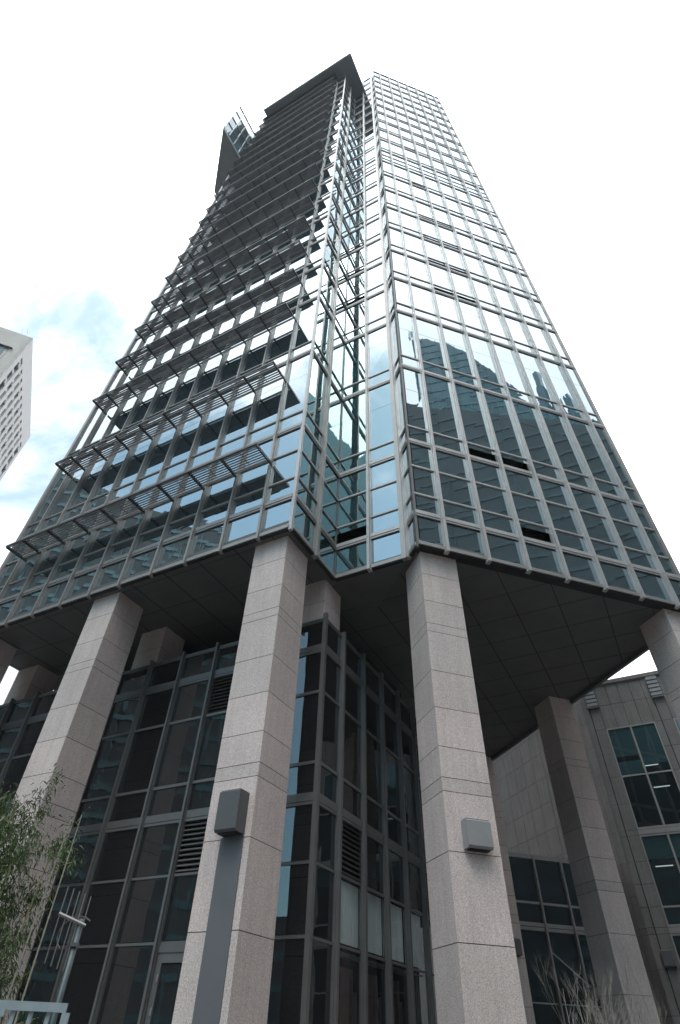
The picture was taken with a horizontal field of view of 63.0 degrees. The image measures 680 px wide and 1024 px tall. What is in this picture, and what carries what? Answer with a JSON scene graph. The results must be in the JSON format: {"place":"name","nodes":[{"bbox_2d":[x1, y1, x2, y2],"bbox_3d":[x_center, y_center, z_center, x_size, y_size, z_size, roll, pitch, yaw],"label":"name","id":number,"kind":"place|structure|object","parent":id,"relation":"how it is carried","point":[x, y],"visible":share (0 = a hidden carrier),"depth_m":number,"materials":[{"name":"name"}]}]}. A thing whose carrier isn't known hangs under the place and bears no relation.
{"place":"outdoors","nodes":[
{"label":"outdoors","id":0,"kind":"place"},
{"bbox_2d":[0,0,679,704],"label":"sky","id":1,"kind":"structure","parent":0,"point":[114,114],"materials":[{"name":"white"}]},
{"label":"ground","id":2,"kind":"structure","parent":0,"visible":0},
{"bbox_2d":[0,327,38,480],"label":"building","id":3,"kind":"structure","parent":2,"relation":"on","point":[16,354],"depth_m":118.97,"materials":[{"name":"grey paint"}]},
{"bbox_2d":[0,780,38,999],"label":"bamboo","id":4,"kind":"object","parent":2,"relation":"on","point":[9,821],"visible":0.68,"depth_m":5.48,"materials":[{"name":"green plant"}]},
{"bbox_2d":[0,763,64,997],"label":"bamboo","id":5,"kind":"object","parent":2,"relation":"on","point":[39,812],"visible":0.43,"depth_m":5.90,"materials":[{"name":"green plant"}]},
{"bbox_2d":[0,1000,69,1023],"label":"metal fence","id":6,"kind":"object","parent":2,"relation":"on","point":[14,1006],"visible":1,"depth_m":3.85,"materials":[{"name":"grey metal"}]},
{"bbox_2d":[0,821,83,1023],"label":"bamboo","id":7,"kind":"object","parent":2,"relation":"on","point":[18,941],"visible":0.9,"depth_m":4.99,"materials":[{"name":"green plant"}]},
{"bbox_2d":[0,829,93,1023],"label":"bamboo","id":8,"kind":"object","parent":2,"relation":"on","point":[30,901],"visible":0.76,"depth_m":5.39,"materials":[{"name":"green plant"}]},
{"bbox_2d":[44,886,90,1023],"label":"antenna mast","id":9,"kind":"object","parent":2,"relation":"on","point":[74,942],"visible":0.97,"depth_m":5.07,"materials":[{"name":"metal"}]},
{"bbox_2d":[0,612,435,1023],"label":"lobby block","id":10,"kind":"structure","parent":2,"relation":"on","point":[354,814],"depth_m":16.11,"materials":[{"name":"grey glass"}]},
{"bbox_2d":[0,756,30,813],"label":"window","id":11,"kind":"structure","parent":10,"relation":"in","point":[17,768],"depth_m":20.39,"materials":[{"name":"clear glass"}]},
{"bbox_2d":[12,950,64,1023],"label":"window","id":12,"kind":"structure","parent":10,"relation":"in","point":[44,981],"depth_m":14.71,"materials":[{"name":"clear glass"}]},
{"bbox_2d":[34,886,83,946],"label":"window","id":13,"kind":"structure","parent":10,"relation":"in","point":[49,931],"depth_m":15.70,"materials":[{"name":"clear glass"}]},
{"bbox_2d":[55,834,98,884],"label":"window","id":14,"kind":"structure","parent":10,"relation":"in","point":[88,843],"depth_m":16.63,"materials":[{"name":"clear glass"}]},
{"bbox_2d":[56,948,106,1023],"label":"window","id":15,"kind":"structure","parent":10,"relation":"in","point":[85,973],"depth_m":14.11,"materials":[{"name":"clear glass"}]},
{"bbox_2d":[74,798,109,826],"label":"window","id":16,"kind":"structure","parent":10,"relation":"in","point":[95,814],"depth_m":17.58,"materials":[{"name":"black glass"}]},
{"bbox_2d":[79,882,123,944],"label":"window","id":17,"kind":"structure","parent":10,"relation":"in","point":[105,898],"depth_m":15.16,"materials":[{"name":"black glass"}]},
{"bbox_2d":[82,734,128,799],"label":"window","id":18,"kind":"structure","parent":10,"relation":"in","point":[105,768],"depth_m":18.54,"materials":[{"name":"black glass"}]},
{"bbox_2d":[92,829,137,881],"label":"window","id":19,"kind":"structure","parent":10,"relation":"in","point":[117,847],"depth_m":16.14,"materials":[{"name":"black glass"}]},
{"bbox_2d":[103,697,139,736],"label":"window","id":20,"kind":"structure","parent":10,"relation":"in","point":[122,713],"depth_m":19.75,"materials":[{"name":"black glass"}]},
{"bbox_2d":[96,946,152,1023],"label":"window","id":21,"kind":"structure","parent":10,"relation":"in","point":[121,1002],"depth_m":13.59,"materials":[{"name":"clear glass"}]},
{"bbox_2d":[109,792,146,821],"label":"window","id":22,"kind":"structure","parent":10,"relation":"in","point":[128,806],"depth_m":17.05,"materials":[{"name":"black glass"}]},
{"bbox_2d":[117,727,162,793],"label":"window","id":23,"kind":"structure","parent":10,"relation":"in","point":[138,769],"depth_m":18.02,"materials":[{"name":"black glass"}]},
{"bbox_2d":[116,878,166,942],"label":"window","id":24,"kind":"structure","parent":10,"relation":"in","point":[139,923],"depth_m":14.64,"materials":[{"name":"black glass"}]},
{"bbox_2d":[136,689,172,729],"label":"window","id":25,"kind":"structure","parent":10,"relation":"in","point":[155,706],"depth_m":19.23,"materials":[{"name":"black glass"}]},
{"bbox_2d":[132,823,178,877],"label":"window","id":26,"kind":"structure","parent":10,"relation":"in","point":[154,857],"depth_m":15.62,"materials":[{"name":"black glass"}]},
{"bbox_2d":[144,943,185,1023],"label":"door","id":27,"kind":"structure","parent":10,"relation":"in","point":[160,1010],"depth_m":13.17,"materials":[{"name":"grey metal"}]},
{"bbox_2d":[147,785,186,815],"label":"window","id":28,"kind":"structure","parent":10,"relation":"in","point":[169,800],"depth_m":16.53,"materials":[{"name":"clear glass"}]},
{"bbox_2d":[155,719,199,786],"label":"window","id":29,"kind":"structure","parent":10,"relation":"in","point":[176,760],"depth_m":17.49,"materials":[{"name":"black glass"}]},
{"bbox_2d":[162,875,197,940],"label":"window","id":30,"kind":"structure","parent":10,"relation":"in","point":[176,927],"depth_m":14.20,"materials":[{"name":"black glass"}]},
{"bbox_2d":[171,680,208,721],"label":"window","id":31,"kind":"structure","parent":10,"relation":"in","point":[189,703],"depth_m":18.70,"materials":[{"name":"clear glass"}]},
{"bbox_2d":[194,713,225,780],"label":"window","id":32,"kind":"structure","parent":10,"relation":"in","point":[207,762],"depth_m":17.06,"materials":[{"name":"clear glass"}]},
{"bbox_2d":[267,939,304,1023],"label":"window","id":33,"kind":"structure","parent":10,"relation":"in","point":[284,1007],"depth_m":12.02,"materials":[{"name":"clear glass"}]},
{"bbox_2d":[275,864,308,935],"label":"window","id":34,"kind":"structure","parent":10,"relation":"in","point":[293,882],"depth_m":13.05,"materials":[{"name":"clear glass"}]},
{"bbox_2d":[281,804,311,862],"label":"window","id":35,"kind":"structure","parent":10,"relation":"in","point":[297,825],"depth_m":14.03,"materials":[{"name":"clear glass"}]},
{"bbox_2d":[287,764,314,794],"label":"window","id":36,"kind":"structure","parent":10,"relation":"in","point":[301,778],"depth_m":14.95,"materials":[{"name":"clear glass"}]},
{"bbox_2d":[290,693,318,763],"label":"window","id":37,"kind":"structure","parent":10,"relation":"in","point":[303,745],"depth_m":15.90,"materials":[{"name":"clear glass"}]},
{"bbox_2d":[296,653,320,694],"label":"window","id":38,"kind":"structure","parent":10,"relation":"in","point":[308,677],"depth_m":17.12,"materials":[{"name":"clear glass"}]},
{"bbox_2d":[308,940,331,1023],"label":"window","id":39,"kind":"structure","parent":10,"relation":"in","point":[320,985],"depth_m":12.26,"materials":[{"name":"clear glass"}]},
{"bbox_2d":[313,865,333,940],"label":"window","id":40,"kind":"structure","parent":10,"relation":"in","point":[324,883],"depth_m":13.28,"materials":[{"name":"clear glass"}]},
{"bbox_2d":[316,806,335,869],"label":"window","id":41,"kind":"structure","parent":10,"relation":"in","point":[326,822],"depth_m":14.26,"materials":[{"name":"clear glass"}]},
{"bbox_2d":[321,696,338,771],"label":"window","id":42,"kind":"structure","parent":10,"relation":"in","point":[329,741],"depth_m":16.15,"materials":[{"name":"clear glass"}]},
{"bbox_2d":[340,880,357,947],"bbox_3d":[0.131,10.234,14.189,0.050,1.300,1.430,-19,-48,20],"label":"curtain","id":43,"kind":"object","parent":10,"relation":"hanging from","point":[349,918],"visible":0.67,"depth_m":14.31,"materials":[{"name":"white fabric"}]},
{"bbox_2d":[344,713,360,789],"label":"window","id":44,"kind":"structure","parent":10,"relation":"in","point":[352,737],"depth_m":17.05,"materials":[{"name":"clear glass"}]},
{"bbox_2d":[358,892,381,955],"bbox_3d":[0.839,11.213,15.159,0.050,1.300,1.430,-19,-48,20],"label":"curtain","id":45,"kind":"object","parent":10,"relation":"hanging from","point":[374,928],"visible":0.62,"depth_m":15.29,"materials":[{"name":"white fabric"}]},
{"bbox_2d":[366,732,381,804],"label":"window","id":46,"kind":"structure","parent":10,"relation":"in","point":[373,747],"depth_m":18.04,"materials":[{"name":"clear glass"}]},
{"bbox_2d":[367,836,383,893],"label":"window","id":47,"kind":"structure","parent":10,"relation":"in","point":[374,849],"depth_m":16.15,"materials":[{"name":"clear glass"}]},
{"bbox_2d":[382,900,403,962],"bbox_3d":[1.548,12.192,16.130,0.050,1.300,1.430,-19,-48,20],"label":"curtain","id":48,"kind":"object","parent":10,"relation":"hanging from","point":[396,934],"visible":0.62,"depth_m":16.23,"materials":[{"name":"white fabric"}]},
{"bbox_2d":[386,750,400,818],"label":"window","id":49,"kind":"structure","parent":10,"relation":"in","point":[393,798],"depth_m":19.02,"materials":[{"name":"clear glass"}]},
{"bbox_2d":[0,52,679,1023],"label":"office tower","id":50,"kind":"structure","parent":2,"relation":"on","point":[344,388],"depth_m":22.35,"materials":[{"name":"grey glass"}]},
{"bbox_2d":[52,511,99,580],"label":"window","id":51,"kind":"structure","parent":50,"relation":"in","point":[76,546],"depth_m":23.58,"materials":[{"name":"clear glass"}]},
{"bbox_2d":[63,446,112,520],"bbox_3d":[-12.407,-1.581,27.728,1.415,5.300,0.035,-19,-48,20],"label":"window","id":52,"kind":"structure","parent":50,"relation":"in","point":[95,469],"depth_m":27.43,"materials":[{"name":"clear glass"}]},
{"bbox_2d":[79,500,125,570],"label":"window","id":53,"kind":"structure","parent":50,"relation":"in","point":[102,536],"depth_m":23.04,"materials":[{"name":"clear glass"}]},
{"bbox_2d":[86,436,134,510],"bbox_3d":[-11.074,-2.036,27.213,1.415,5.300,0.035,-19,-48,20],"label":"window","id":54,"kind":"structure","parent":50,"relation":"in","point":[115,464],"depth_m":26.90,"materials":[{"name":"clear glass"}]},
{"bbox_2d":[106,489,152,560],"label":"window","id":55,"kind":"structure","parent":50,"relation":"in","point":[129,526],"depth_m":22.54,"materials":[{"name":"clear glass"}]},
{"bbox_2d":[110,426,156,500],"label":"window","id":56,"kind":"structure","parent":50,"relation":"in","point":[130,472],"depth_m":26.38,"materials":[{"name":"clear glass"}]},
{"bbox_2d":[135,478,180,549],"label":"window","id":57,"kind":"structure","parent":50,"relation":"in","point":[157,517],"depth_m":22.03,"materials":[{"name":"blue glass"}]},
{"bbox_2d":[135,415,180,490],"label":"window","id":58,"kind":"structure","parent":50,"relation":"in","point":[155,461],"depth_m":25.85,"materials":[{"name":"blue glass"}]},
{"bbox_2d":[162,404,204,479],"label":"window","id":59,"kind":"structure","parent":50,"relation":"in","point":[183,444],"depth_m":25.33,"materials":[{"name":"blue glass"}]},
{"bbox_2d":[166,466,209,538],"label":"window","id":60,"kind":"structure","parent":50,"relation":"in","point":[187,505],"depth_m":21.50,"materials":[{"name":"blue glass"}]},
{"bbox_2d":[189,392,230,467],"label":"window","id":61,"kind":"structure","parent":50,"relation":"in","point":[208,438],"depth_m":24.81,"materials":[{"name":"blue glass"}]},
{"bbox_2d":[198,454,239,526],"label":"window","id":62,"kind":"structure","parent":50,"relation":"in","point":[220,492],"depth_m":20.97,"materials":[{"name":"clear glass"}]},
{"bbox_2d":[214,788,249,837],"bbox_3d":[-2.460,6.652,12.258,0.740,0.870,0.360,-19,-48,20],"label":"wall light","id":63,"kind":"object","parent":50,"relation":"attached to","point":[231,815],"visible":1,"depth_m":12.08,"materials":[{"name":"grey paint"}]},
{"bbox_2d":[218,380,257,455],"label":"window","id":64,"kind":"structure","parent":50,"relation":"in","point":[237,422],"depth_m":24.29,"materials":[{"name":"clear glass"}]},
{"bbox_2d":[232,440,272,514],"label":"window","id":65,"kind":"structure","parent":50,"relation":"in","point":[253,479],"depth_m":20.51,"materials":[{"name":"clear glass"}]},
{"bbox_2d":[248,365,285,443],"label":"window","id":66,"kind":"structure","parent":50,"relation":"in","point":[267,406],"depth_m":23.80,"materials":[{"name":"clear glass"}]},
{"bbox_2d":[265,310,295,368],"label":"window","id":67,"kind":"structure","parent":50,"relation":"in","point":[281,337],"depth_m":27.87,"materials":[{"name":"clear glass"}]},
{"bbox_2d":[267,429,300,501],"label":"window","id":68,"kind":"structure","parent":50,"relation":"in","point":[284,467],"depth_m":20.22,"materials":[{"name":"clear glass"}]},
{"bbox_2d":[279,354,309,430],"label":"window","id":69,"kind":"structure","parent":50,"relation":"in","point":[298,371],"depth_m":23.55,"materials":[{"name":"clear glass"}]},
{"bbox_2d":[291,300,316,357],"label":"window","id":70,"kind":"structure","parent":50,"relation":"in","point":[304,330],"depth_m":27.54,"materials":[{"name":"clear glass"}]},
{"bbox_2d":[297,431,319,515],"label":"window","id":71,"kind":"structure","parent":50,"relation":"in","point":[308,475],"depth_m":20.51,"materials":[{"name":"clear glass"}]},
{"bbox_2d":[306,355,325,444],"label":"window","id":72,"kind":"structure","parent":50,"relation":"in","point":[316,399],"depth_m":23.85,"materials":[{"name":"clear glass"}]},
{"bbox_2d":[314,302,330,369],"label":"window","id":73,"kind":"structure","parent":50,"relation":"in","point":[322,338],"depth_m":27.86,"materials":[{"name":"clear glass"}]},
{"bbox_2d":[321,462,337,541],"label":"window","id":74,"kind":"structure","parent":50,"relation":"in","point":[329,502],"depth_m":21.53,"materials":[{"name":"clear glass"}]},
{"bbox_2d":[326,385,340,470],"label":"window","id":75,"kind":"structure","parent":50,"relation":"in","point":[333,437],"depth_m":24.87,"materials":[{"name":"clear glass"}]},
{"bbox_2d":[336,543,366,572],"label":"window","id":76,"kind":"structure","parent":50,"relation":"in","point":[356,556],"depth_m":19.88,"materials":[{"name":"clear glass"}]},
{"bbox_2d":[337,470,365,541],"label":"window","id":77,"kind":"structure","parent":50,"relation":"in","point":[352,509],"depth_m":21.71,"materials":[{"name":"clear glass"}]},
{"bbox_2d":[340,393,365,472],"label":"window","id":78,"kind":"structure","parent":50,"relation":"in","point":[353,436],"depth_m":24.97,"materials":[{"name":"clear glass"}]},
{"bbox_2d":[343,336,364,396],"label":"window","id":79,"kind":"structure","parent":50,"relation":"in","point":[354,363],"depth_m":28.96,"materials":[{"name":"clear glass"}]},
{"bbox_2d":[368,327,389,385],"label":"window","id":80,"kind":"structure","parent":50,"relation":"in","point":[377,340],"depth_m":28.48,"materials":[{"name":"clear glass"}]},
{"bbox_2d":[369,383,394,461],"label":"window","id":81,"kind":"structure","parent":50,"relation":"in","point":[381,424],"depth_m":24.51,"materials":[{"name":"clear glass"}]},
{"bbox_2d":[371,459,398,532],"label":"window","id":82,"kind":"structure","parent":50,"relation":"in","point":[384,498],"depth_m":21.19,"materials":[{"name":"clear glass"}]},
{"bbox_2d":[398,313,418,367],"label":"window","id":83,"kind":"structure","parent":50,"relation":"in","point":[406,330],"depth_m":27.80,"materials":[{"name":"clear glass"}]},
{"bbox_2d":[403,368,428,442],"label":"window","id":84,"kind":"structure","parent":50,"relation":"in","point":[412,381],"depth_m":23.86,"materials":[{"name":"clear glass"}]},
{"bbox_2d":[411,445,438,514],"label":"window","id":85,"kind":"structure","parent":50,"relation":"in","point":[424,483],"depth_m":20.53,"materials":[{"name":"clear glass"}]},
{"bbox_2d":[416,319,447,376],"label":"window","id":86,"kind":"structure","parent":50,"relation":"in","point":[429,335],"depth_m":28.08,"materials":[{"name":"clear glass"}]},
{"bbox_2d":[425,375,462,451],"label":"window","id":87,"kind":"structure","parent":50,"relation":"in","point":[441,405],"depth_m":24.12,"materials":[{"name":"teal glass"}]},
{"bbox_2d":[436,451,477,523],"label":"window","id":88,"kind":"structure","parent":50,"relation":"in","point":[456,490],"depth_m":20.79,"materials":[{"name":"teal glass"}]},
{"bbox_2d":[443,328,476,385],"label":"window","id":89,"kind":"structure","parent":50,"relation":"in","point":[458,354],"depth_m":28.39,"materials":[{"name":"clear glass"}]},
{"bbox_2d":[446,524,483,553],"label":"window","id":90,"kind":"structure","parent":50,"relation":"in","point":[458,537],"depth_m":19.02,"materials":[{"name":"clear glass"}]},
{"bbox_2d":[455,384,494,459],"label":"window","id":91,"kind":"structure","parent":50,"relation":"in","point":[476,430],"depth_m":24.46,"materials":[{"name":"teal glass"}]},
{"bbox_2d":[461,818,493,852],"bbox_3d":[3.096,7.301,12.527,0.610,0.620,0.260,14,-46,-12],"label":"wall light","id":92,"kind":"object","parent":50,"relation":"attached to","point":[476,835],"visible":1,"depth_m":12.42,"materials":[{"name":"grey paint"}]},
{"bbox_2d":[468,336,504,394],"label":"window","id":93,"kind":"structure","parent":50,"relation":"in","point":[486,367],"depth_m":28.69,"materials":[{"name":"teal glass"}]},
{"bbox_2d":[471,461,515,533],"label":"window","id":94,"kind":"structure","parent":50,"relation":"in","point":[491,499],"depth_m":21.09,"materials":[{"name":"teal glass"}]},
{"bbox_2d":[487,535,523,564],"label":"window","id":95,"kind":"structure","parent":50,"relation":"in","point":[500,548],"depth_m":19.29,"materials":[{"name":"teal glass"}]},
{"bbox_2d":[484,393,526,468],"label":"window","id":96,"kind":"structure","parent":50,"relation":"in","point":[508,441],"depth_m":24.75,"materials":[{"name":"teal glass"}]},
{"bbox_2d":[494,344,531,402],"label":"window","id":97,"kind":"structure","parent":50,"relation":"in","point":[514,379],"depth_m":29.01,"materials":[{"name":"teal glass"}]},
{"bbox_2d":[505,471,549,540],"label":"window","id":98,"kind":"structure","parent":50,"relation":"in","point":[528,509],"depth_m":21.45,"materials":[{"name":"teal glass"}]},
{"bbox_2d":[513,402,560,479],"bbox_3d":[8.778,-3.319,25.137,1.435,5.300,0.035,14,-46,-12],"label":"window","id":99,"kind":"structure","parent":50,"relation":"in","point":[535,439],"depth_m":25.04,"materials":[{"name":"teal glass"}]},
{"bbox_2d":[518,352,558,410],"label":"window","id":100,"kind":"structure","parent":50,"relation":"in","point":[540,387],"depth_m":29.32,"materials":[{"name":"clear glass"}]},
{"bbox_2d":[539,480,587,551],"bbox_3d":[8.649,0.100,21.785,1.435,3.680,0.035,14,-46,-12],"label":"window","id":101,"kind":"structure","parent":50,"relation":"in","point":[563,518],"depth_m":21.72,"materials":[{"name":"teal glass"}]},
{"bbox_2d":[543,360,585,419],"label":"window","id":102,"kind":"structure","parent":50,"relation":"in","point":[565,394],"depth_m":29.62,"materials":[{"name":"clear glass"}]},
{"bbox_2d":[541,411,591,488],"bbox_3d":[10.225,-2.966,25.442,1.435,5.300,0.034,14,-46,-12],"label":"window","id":103,"kind":"structure","parent":50,"relation":"in","point":[568,456],"depth_m":25.35,"materials":[{"name":"teal glass"}]},
{"bbox_2d":[568,419,621,496],"bbox_3d":[11.672,-2.613,25.745,1.435,5.300,0.035,14,-46,-12],"label":"window","id":104,"kind":"structure","parent":50,"relation":"in","point":[596,462],"depth_m":25.66,"materials":[{"name":"teal glass"}]},
{"bbox_2d":[571,489,622,560],"bbox_3d":[10.095,0.453,22.089,1.435,3.680,0.034,14,-46,-12],"label":"window","id":105,"kind":"structure","parent":50,"relation":"in","point":[597,527],"depth_m":22.02,"materials":[{"name":"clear glass"}]},
{"bbox_2d":[602,497,656,569],"bbox_3d":[11.542,0.806,22.393,1.435,3.680,0.035,14,-46,-12],"label":"window","id":106,"kind":"structure","parent":50,"relation":"in","point":[629,535],"depth_m":22.33,"materials":[{"name":"clear glass"}]},
{"bbox_2d":[419,670,679,1023],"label":"stone building","id":107,"kind":"structure","parent":2,"relation":"on","point":[629,728],"depth_m":32.32,"materials":[{"name":"grey stone"}]},
{"bbox_2d":[508,852,604,1023],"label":"window","id":108,"kind":"structure","parent":107,"relation":"in","point":[548,910],"depth_m":27.38,"materials":[{"name":"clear glass"}]},
{"bbox_2d":[606,721,679,829],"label":"window","id":109,"kind":"structure","parent":107,"relation":"in","point":[646,738],"depth_m":32.07,"materials":[{"name":"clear glass"}]},
{"bbox_2d":[639,831,679,926],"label":"window","id":110,"kind":"structure","parent":107,"relation":"in","point":[657,846],"depth_m":28.82,"materials":[{"name":"clear glass"}]},
{"bbox_2d":[533,939,677,1023],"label":"bare shrub","id":111,"kind":"object","parent":2,"relation":"on","point":[588,1012],"visible":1,"depth_m":6.41,"materials":[{"name":"brown plant"}]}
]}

